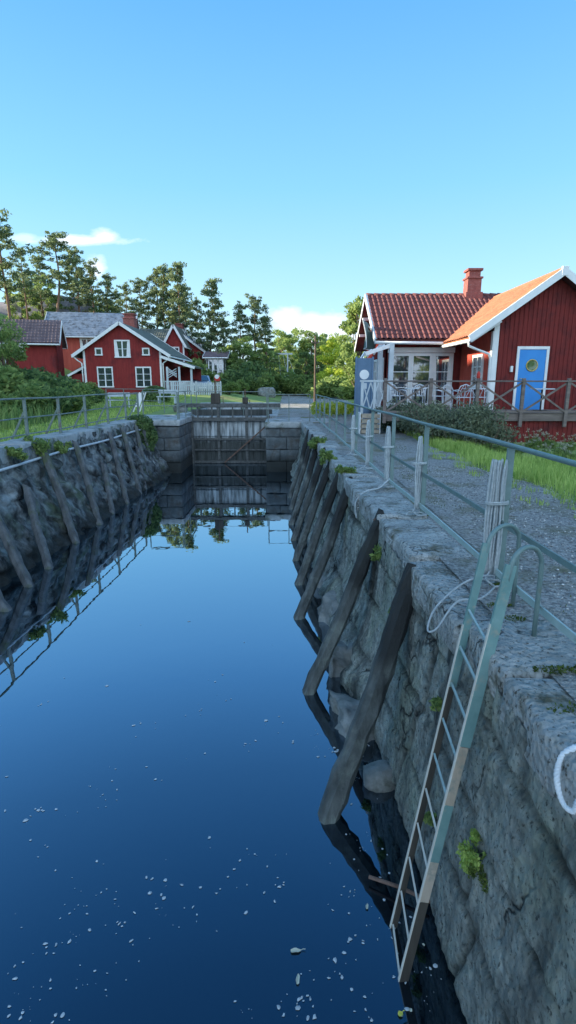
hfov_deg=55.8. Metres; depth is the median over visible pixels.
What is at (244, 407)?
basin wall
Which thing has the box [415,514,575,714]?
moss
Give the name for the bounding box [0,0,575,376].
sky
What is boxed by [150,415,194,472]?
gate pier
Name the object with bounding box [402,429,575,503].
grass
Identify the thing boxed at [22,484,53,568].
timber fender
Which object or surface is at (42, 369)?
shrub
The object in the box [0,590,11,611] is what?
boulder
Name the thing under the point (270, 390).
boulder
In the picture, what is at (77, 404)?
shrub
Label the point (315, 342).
utility pole
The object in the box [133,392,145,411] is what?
deck chair
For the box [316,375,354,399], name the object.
shrub
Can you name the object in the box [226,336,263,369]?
leafy tree
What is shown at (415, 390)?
garden table
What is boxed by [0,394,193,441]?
lawn grass
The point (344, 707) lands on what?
boulder
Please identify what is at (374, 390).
lattice fence
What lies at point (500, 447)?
flowering weed
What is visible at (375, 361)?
window
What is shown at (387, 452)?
mooring post
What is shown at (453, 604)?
rope loop
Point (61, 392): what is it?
shrub
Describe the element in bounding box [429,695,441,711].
wall weed
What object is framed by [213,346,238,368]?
leafy tree
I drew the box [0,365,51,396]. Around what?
shrub
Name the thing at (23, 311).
leafy tree
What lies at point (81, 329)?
barn
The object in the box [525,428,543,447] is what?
flowering weed
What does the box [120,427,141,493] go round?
timber fender
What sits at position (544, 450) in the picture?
flowering weed
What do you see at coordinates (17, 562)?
timber fender
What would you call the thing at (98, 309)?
leafy tree
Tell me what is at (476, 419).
lavender hedge
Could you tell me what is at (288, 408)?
railing
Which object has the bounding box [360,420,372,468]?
post
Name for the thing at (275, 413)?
basin wall
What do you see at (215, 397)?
paddle winch
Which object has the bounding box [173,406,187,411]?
boulder
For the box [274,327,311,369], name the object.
leafy tree
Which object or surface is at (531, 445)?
flowering weed
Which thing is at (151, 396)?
clipped bush
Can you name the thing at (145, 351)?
window
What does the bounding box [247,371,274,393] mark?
shrub
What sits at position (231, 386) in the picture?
shrub
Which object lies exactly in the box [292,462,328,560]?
timber fender
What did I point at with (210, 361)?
window
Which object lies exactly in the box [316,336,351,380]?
yellow green tree
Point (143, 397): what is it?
railing
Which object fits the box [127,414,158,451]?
overhanging bush
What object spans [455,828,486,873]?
wall weed
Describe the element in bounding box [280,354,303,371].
leafy tree
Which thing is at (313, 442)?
wall weed
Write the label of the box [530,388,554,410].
garden table
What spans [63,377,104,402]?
shrub
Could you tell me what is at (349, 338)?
leafy tree
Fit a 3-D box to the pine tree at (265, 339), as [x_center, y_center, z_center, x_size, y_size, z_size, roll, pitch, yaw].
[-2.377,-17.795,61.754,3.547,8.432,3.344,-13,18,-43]
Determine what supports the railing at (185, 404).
on the gate pier at (174, 444)
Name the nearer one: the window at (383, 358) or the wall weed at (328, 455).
the wall weed at (328, 455)
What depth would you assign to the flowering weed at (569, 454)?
12.36 m
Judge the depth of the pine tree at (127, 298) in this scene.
63.70 m
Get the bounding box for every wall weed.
[4,446,28,460]
[23,435,51,459]
[53,440,72,454]
[307,436,326,448]
[318,448,337,464]
[333,464,356,474]
[369,544,381,560]
[423,811,436,826]
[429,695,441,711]
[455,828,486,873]
[466,861,488,892]
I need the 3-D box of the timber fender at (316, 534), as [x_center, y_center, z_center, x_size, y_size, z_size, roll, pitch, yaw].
[0.500,0.494,10.158,1.433,2.549,0.197,-12,18,-41]
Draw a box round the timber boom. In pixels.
[192,409,271,415]
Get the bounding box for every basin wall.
[176,408,206,414]
[200,402,280,409]
[269,410,279,416]
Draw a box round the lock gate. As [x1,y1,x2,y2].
[175,403,279,463]
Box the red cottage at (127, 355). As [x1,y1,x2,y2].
[66,313,202,393]
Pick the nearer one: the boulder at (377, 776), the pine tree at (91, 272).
the boulder at (377, 776)
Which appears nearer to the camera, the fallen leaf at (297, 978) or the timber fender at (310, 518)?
the fallen leaf at (297, 978)
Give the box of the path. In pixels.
[278,395,575,632]
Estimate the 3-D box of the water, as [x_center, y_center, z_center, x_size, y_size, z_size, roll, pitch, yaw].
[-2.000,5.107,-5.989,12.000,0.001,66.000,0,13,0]
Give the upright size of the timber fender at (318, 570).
2.559 m
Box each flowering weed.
[480,437,495,449]
[495,438,508,452]
[509,441,524,455]
[524,434,540,450]
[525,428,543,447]
[535,442,551,455]
[542,431,558,447]
[551,440,565,455]
[561,434,575,450]
[561,442,575,459]
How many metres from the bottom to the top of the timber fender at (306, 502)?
2.608 m
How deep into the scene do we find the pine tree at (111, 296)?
59.87 m
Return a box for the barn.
[45,312,139,370]
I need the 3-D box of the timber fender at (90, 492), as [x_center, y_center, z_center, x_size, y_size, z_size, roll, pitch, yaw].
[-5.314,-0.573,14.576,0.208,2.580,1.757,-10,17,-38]
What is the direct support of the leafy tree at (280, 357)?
on the ground at (252, 397)
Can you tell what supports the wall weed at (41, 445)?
on the rubble wall at (33, 475)
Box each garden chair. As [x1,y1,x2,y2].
[390,384,406,406]
[410,384,425,404]
[432,390,443,405]
[443,384,460,407]
[450,384,471,409]
[470,385,487,410]
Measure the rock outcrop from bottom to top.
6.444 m
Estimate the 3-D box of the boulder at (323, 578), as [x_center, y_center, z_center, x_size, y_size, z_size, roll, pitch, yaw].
[0.813,1.348,9.862,0.672,0.631,1.051,-6,14,-23]
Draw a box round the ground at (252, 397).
[0,313,575,499]
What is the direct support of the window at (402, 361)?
in the red house at (527, 330)
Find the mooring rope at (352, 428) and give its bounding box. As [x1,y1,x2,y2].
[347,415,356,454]
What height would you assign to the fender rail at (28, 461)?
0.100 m
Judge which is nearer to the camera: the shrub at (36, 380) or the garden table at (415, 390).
the garden table at (415, 390)
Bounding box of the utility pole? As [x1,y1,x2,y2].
[311,336,318,401]
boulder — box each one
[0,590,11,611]
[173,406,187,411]
[258,387,275,397]
[308,568,326,587]
[317,590,337,624]
[329,635,352,677]
[329,690,375,741]
[363,759,393,792]
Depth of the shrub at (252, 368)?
52.00 m
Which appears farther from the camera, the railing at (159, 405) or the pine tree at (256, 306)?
the pine tree at (256, 306)
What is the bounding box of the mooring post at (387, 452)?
[378,426,393,487]
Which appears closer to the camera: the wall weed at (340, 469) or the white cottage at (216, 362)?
the wall weed at (340, 469)
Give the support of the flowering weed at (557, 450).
on the ground at (252, 397)
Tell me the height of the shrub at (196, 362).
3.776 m
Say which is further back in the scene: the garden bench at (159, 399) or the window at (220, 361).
the window at (220, 361)
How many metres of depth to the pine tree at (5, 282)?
40.48 m
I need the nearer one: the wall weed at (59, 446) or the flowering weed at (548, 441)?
the wall weed at (59, 446)
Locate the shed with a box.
[0,319,67,379]
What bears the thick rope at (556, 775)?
on the lock wall at (508, 943)
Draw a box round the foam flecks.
[4,621,441,1022]
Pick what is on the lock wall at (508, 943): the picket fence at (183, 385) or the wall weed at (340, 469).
the wall weed at (340, 469)
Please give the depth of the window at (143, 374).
40.73 m
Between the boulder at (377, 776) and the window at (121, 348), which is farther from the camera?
the window at (121, 348)
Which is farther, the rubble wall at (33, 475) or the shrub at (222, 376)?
the shrub at (222, 376)
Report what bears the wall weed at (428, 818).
attached to the lock wall at (508, 943)
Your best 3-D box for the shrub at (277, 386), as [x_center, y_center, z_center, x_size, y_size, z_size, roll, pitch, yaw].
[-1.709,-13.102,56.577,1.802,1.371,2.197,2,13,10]
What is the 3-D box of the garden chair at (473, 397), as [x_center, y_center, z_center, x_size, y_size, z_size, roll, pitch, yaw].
[6.234,-3.741,17.789,0.519,0.877,0.528,8,15,30]
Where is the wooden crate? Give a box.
[358,412,380,433]
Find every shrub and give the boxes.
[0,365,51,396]
[0,381,53,413]
[2,378,57,390]
[19,367,72,387]
[19,383,76,413]
[26,365,52,374]
[41,371,82,393]
[56,379,96,405]
[56,386,87,412]
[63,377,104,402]
[78,393,90,412]
[86,381,105,397]
[183,357,220,390]
[207,372,228,392]
[212,367,253,385]
[218,380,240,394]
[223,359,271,392]
[233,379,249,393]
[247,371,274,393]
[264,367,285,386]
[271,381,279,391]
[272,364,294,388]
[276,371,306,393]
[281,374,319,395]
[307,376,337,398]
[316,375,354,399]
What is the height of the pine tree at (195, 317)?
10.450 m
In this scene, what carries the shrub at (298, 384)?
on the ground at (252, 397)
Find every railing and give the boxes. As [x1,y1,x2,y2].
[0,392,138,439]
[105,388,164,412]
[141,391,177,418]
[178,391,191,418]
[196,391,266,415]
[267,394,309,461]
[314,394,575,643]
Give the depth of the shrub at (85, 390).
31.54 m
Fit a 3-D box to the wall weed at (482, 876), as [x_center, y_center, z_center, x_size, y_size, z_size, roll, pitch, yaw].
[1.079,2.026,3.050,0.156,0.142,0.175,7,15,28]
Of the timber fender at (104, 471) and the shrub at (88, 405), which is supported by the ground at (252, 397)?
the shrub at (88, 405)
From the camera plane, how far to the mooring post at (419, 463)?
6.38 m
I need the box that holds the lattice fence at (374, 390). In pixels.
[360,380,388,428]
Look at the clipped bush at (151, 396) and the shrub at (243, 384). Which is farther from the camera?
the shrub at (243, 384)
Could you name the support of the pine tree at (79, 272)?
on the ground at (252, 397)
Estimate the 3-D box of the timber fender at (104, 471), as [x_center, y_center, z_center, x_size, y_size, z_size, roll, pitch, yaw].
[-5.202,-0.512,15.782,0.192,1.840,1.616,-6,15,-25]
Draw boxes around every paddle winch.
[211,380,221,402]
[242,389,249,402]
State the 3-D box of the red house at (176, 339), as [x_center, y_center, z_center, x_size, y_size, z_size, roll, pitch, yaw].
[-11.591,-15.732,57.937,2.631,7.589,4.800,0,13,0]
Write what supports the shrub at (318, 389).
on the ground at (252, 397)
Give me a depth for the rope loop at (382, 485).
7.91 m
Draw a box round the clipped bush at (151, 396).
[141,385,170,401]
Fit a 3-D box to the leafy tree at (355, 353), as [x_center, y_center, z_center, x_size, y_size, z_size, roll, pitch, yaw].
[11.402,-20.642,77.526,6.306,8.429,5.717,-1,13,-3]
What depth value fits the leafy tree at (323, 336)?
89.62 m
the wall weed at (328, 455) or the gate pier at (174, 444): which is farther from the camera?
the gate pier at (174, 444)
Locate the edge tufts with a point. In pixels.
(559, 497)
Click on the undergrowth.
(7, 425)
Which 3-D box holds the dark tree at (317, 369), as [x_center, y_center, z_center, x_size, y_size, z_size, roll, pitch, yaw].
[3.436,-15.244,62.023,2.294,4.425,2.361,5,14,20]
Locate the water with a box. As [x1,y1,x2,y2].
[0,463,466,1023]
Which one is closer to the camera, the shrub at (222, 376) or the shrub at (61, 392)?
the shrub at (61, 392)
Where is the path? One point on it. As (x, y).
(526, 583)
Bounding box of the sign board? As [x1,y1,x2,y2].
[354,357,373,423]
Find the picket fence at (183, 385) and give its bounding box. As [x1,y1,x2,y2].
[171,381,221,395]
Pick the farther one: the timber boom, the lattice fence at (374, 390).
the timber boom
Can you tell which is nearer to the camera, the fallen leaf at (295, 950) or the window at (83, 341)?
the fallen leaf at (295, 950)
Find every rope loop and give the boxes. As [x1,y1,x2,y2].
[354,478,389,517]
[427,575,494,632]
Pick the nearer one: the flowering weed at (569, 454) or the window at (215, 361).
the flowering weed at (569, 454)
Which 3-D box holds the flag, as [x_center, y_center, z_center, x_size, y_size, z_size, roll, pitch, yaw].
[3.466,-7.185,22.208,0.275,1.224,1.547,12,18,40]
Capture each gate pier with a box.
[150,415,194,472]
[264,417,301,471]
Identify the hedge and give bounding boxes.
[310,401,353,415]
[374,398,520,447]
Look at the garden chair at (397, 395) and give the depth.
20.15 m
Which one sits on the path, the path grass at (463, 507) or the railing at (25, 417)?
the path grass at (463, 507)
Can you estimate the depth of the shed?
40.62 m
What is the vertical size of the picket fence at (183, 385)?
1.200 m
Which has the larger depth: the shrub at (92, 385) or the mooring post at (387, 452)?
the shrub at (92, 385)
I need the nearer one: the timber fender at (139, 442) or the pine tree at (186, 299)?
the timber fender at (139, 442)
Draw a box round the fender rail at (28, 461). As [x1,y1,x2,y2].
[0,429,140,471]
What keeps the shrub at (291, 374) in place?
on the ground at (252, 397)
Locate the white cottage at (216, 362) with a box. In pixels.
[202,351,229,373]
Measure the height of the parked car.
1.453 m
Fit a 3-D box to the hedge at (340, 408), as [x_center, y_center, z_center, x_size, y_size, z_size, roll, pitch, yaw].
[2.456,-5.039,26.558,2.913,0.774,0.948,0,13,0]
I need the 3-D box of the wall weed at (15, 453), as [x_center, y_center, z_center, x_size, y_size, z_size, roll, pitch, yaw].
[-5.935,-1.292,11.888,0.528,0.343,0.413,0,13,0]
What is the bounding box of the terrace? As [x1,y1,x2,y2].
[375,378,575,441]
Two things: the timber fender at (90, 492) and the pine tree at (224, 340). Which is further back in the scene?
the pine tree at (224, 340)
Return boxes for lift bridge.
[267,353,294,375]
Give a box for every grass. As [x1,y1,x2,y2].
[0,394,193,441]
[396,446,573,613]
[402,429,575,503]
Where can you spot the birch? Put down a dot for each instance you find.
(350, 328)
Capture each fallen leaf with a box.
[291,948,303,951]
[296,973,299,983]
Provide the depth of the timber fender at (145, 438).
20.90 m
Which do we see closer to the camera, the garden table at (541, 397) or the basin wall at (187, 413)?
the garden table at (541, 397)
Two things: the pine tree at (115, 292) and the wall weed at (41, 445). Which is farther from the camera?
the pine tree at (115, 292)
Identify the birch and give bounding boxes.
[334,295,366,386]
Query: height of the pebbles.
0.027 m
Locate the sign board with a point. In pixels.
(364, 368)
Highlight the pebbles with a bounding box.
[394,465,575,609]
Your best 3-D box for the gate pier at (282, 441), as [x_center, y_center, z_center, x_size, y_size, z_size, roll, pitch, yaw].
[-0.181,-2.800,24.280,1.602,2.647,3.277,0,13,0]
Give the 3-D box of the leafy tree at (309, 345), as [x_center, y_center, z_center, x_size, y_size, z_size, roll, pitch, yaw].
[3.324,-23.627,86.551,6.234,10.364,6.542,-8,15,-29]
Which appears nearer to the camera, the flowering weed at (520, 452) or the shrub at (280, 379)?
the flowering weed at (520, 452)
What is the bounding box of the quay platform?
[301,418,328,421]
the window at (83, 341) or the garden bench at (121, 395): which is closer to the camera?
the garden bench at (121, 395)
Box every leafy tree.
[0,316,30,381]
[4,279,39,319]
[18,274,62,319]
[92,298,118,312]
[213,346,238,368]
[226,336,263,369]
[249,342,278,378]
[262,329,297,368]
[263,349,288,367]
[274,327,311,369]
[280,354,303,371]
[293,330,328,375]
[310,333,342,376]
[328,334,355,378]
[351,342,364,363]
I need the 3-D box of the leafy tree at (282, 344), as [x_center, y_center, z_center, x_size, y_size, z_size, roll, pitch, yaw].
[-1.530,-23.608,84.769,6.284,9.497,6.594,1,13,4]
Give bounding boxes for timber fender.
[0,514,33,587]
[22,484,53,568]
[40,452,79,543]
[72,440,102,524]
[100,460,114,513]
[107,431,129,503]
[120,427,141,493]
[134,424,148,474]
[135,446,146,488]
[141,423,152,461]
[287,430,308,497]
[288,434,312,509]
[288,449,317,524]
[291,447,325,540]
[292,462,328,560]
[293,476,352,619]
[294,472,337,584]
[302,508,390,694]
[318,563,415,824]
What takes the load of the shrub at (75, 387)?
on the ground at (252, 397)
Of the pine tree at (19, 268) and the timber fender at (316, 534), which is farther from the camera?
the pine tree at (19, 268)
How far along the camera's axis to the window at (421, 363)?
22.09 m
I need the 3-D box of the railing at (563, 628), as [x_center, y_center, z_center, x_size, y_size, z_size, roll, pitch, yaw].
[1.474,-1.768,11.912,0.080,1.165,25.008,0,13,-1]
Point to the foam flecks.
(435, 965)
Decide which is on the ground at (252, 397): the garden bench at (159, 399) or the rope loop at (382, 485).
the garden bench at (159, 399)
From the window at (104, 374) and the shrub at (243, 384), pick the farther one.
the shrub at (243, 384)
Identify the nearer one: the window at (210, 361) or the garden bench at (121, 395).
the garden bench at (121, 395)
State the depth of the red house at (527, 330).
20.39 m
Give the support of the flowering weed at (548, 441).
on the ground at (252, 397)
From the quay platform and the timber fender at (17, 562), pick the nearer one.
the timber fender at (17, 562)
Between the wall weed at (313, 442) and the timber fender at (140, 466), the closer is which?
the wall weed at (313, 442)
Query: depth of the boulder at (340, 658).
6.81 m
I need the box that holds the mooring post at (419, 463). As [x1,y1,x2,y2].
[406,436,426,515]
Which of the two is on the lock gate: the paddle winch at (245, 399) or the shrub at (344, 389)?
the paddle winch at (245, 399)
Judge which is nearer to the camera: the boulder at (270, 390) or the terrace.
the terrace
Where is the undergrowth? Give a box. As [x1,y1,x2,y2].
[0,359,69,430]
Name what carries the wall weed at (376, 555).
attached to the lock wall at (508, 943)
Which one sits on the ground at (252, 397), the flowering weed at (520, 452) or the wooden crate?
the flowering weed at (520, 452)
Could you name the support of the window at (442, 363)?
in the red house at (527, 330)
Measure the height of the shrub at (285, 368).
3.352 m
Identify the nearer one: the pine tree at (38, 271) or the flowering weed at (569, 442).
the flowering weed at (569, 442)
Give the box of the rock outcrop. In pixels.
[0,295,96,318]
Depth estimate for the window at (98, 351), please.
40.31 m
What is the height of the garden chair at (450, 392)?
0.877 m
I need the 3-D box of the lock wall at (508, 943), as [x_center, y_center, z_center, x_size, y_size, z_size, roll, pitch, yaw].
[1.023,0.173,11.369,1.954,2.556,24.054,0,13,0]
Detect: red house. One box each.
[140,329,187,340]
[164,325,191,361]
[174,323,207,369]
[354,266,575,413]
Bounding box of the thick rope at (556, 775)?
[553,744,575,814]
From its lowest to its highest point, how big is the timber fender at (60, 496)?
2.540 m
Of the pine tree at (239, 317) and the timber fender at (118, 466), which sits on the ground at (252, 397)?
the pine tree at (239, 317)
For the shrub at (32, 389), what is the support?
on the ground at (252, 397)
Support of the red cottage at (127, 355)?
on the ground at (252, 397)
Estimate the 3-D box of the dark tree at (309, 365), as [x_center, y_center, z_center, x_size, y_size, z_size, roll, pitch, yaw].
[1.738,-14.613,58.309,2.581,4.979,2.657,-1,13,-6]
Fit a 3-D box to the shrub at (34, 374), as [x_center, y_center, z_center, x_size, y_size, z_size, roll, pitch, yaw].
[-13.391,-6.391,28.386,3.545,2.285,4.254,-10,17,-37]
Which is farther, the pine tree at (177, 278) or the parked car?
the pine tree at (177, 278)
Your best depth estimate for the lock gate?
25.09 m
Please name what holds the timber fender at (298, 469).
attached to the lock wall at (508, 943)
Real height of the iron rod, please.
0.044 m
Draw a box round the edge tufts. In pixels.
[428,446,575,518]
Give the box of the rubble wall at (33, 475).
[0,418,170,587]
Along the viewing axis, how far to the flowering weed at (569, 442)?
14.85 m
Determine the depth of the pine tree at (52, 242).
51.48 m
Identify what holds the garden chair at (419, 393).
on the terrace
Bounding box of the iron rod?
[369,875,429,902]
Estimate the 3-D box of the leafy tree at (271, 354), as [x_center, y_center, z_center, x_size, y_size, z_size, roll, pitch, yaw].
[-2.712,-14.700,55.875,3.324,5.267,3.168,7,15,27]
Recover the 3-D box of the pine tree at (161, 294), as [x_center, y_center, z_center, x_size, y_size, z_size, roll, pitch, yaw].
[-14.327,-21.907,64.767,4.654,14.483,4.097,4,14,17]
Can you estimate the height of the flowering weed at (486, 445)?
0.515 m
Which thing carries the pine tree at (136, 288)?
on the ground at (252, 397)
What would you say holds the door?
in the red house at (527, 330)
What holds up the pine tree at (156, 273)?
on the ground at (252, 397)
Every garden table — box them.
[405,388,426,400]
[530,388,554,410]
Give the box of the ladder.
[389,523,543,981]
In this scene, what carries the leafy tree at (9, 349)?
on the ground at (252, 397)
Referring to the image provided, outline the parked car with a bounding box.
[190,375,212,392]
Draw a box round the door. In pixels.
[515,350,546,409]
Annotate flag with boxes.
[362,319,375,349]
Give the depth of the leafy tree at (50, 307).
55.95 m
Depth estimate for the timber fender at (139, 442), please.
20.06 m
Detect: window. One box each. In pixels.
[80,338,92,347]
[95,348,102,355]
[97,367,113,386]
[114,340,130,357]
[135,367,151,386]
[142,348,149,355]
[208,359,212,373]
[213,359,217,373]
[218,359,222,373]
[373,359,376,384]
[382,358,383,391]
[392,353,411,404]
[409,353,432,405]
[431,353,453,405]
[470,354,483,387]
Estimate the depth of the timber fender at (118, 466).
17.17 m
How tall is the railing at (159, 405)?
1.117 m
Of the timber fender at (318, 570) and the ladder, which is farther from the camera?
the timber fender at (318, 570)
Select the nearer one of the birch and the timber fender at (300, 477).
the timber fender at (300, 477)
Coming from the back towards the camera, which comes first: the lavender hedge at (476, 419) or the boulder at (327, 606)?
the lavender hedge at (476, 419)
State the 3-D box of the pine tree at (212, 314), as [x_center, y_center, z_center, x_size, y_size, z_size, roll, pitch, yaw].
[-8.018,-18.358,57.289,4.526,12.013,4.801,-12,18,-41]
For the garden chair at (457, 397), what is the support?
on the terrace
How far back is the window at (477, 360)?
20.06 m
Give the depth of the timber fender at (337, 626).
6.46 m
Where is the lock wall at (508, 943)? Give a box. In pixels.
[290,421,575,1023]
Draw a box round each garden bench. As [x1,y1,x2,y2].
[108,392,130,406]
[156,389,177,403]
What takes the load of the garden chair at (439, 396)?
on the terrace
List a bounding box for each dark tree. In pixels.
[294,351,316,379]
[309,359,325,381]
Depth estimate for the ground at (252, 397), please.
31.24 m
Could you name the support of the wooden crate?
on the path
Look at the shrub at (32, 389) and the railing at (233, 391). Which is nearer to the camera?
the shrub at (32, 389)
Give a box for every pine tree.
[0,208,38,318]
[6,247,39,319]
[18,231,83,311]
[32,258,50,300]
[52,246,99,311]
[79,257,112,312]
[95,272,121,312]
[109,289,125,311]
[112,281,143,328]
[129,277,153,328]
[136,267,177,328]
[144,262,180,328]
[163,261,193,328]
[174,283,198,338]
[185,296,209,347]
[187,277,229,363]
[214,317,231,351]
[224,300,256,365]
[235,293,272,349]
[258,317,284,372]
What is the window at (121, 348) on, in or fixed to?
in the red cottage at (127, 355)
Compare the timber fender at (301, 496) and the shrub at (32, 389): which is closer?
the timber fender at (301, 496)
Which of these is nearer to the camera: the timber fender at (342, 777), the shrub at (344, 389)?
the timber fender at (342, 777)

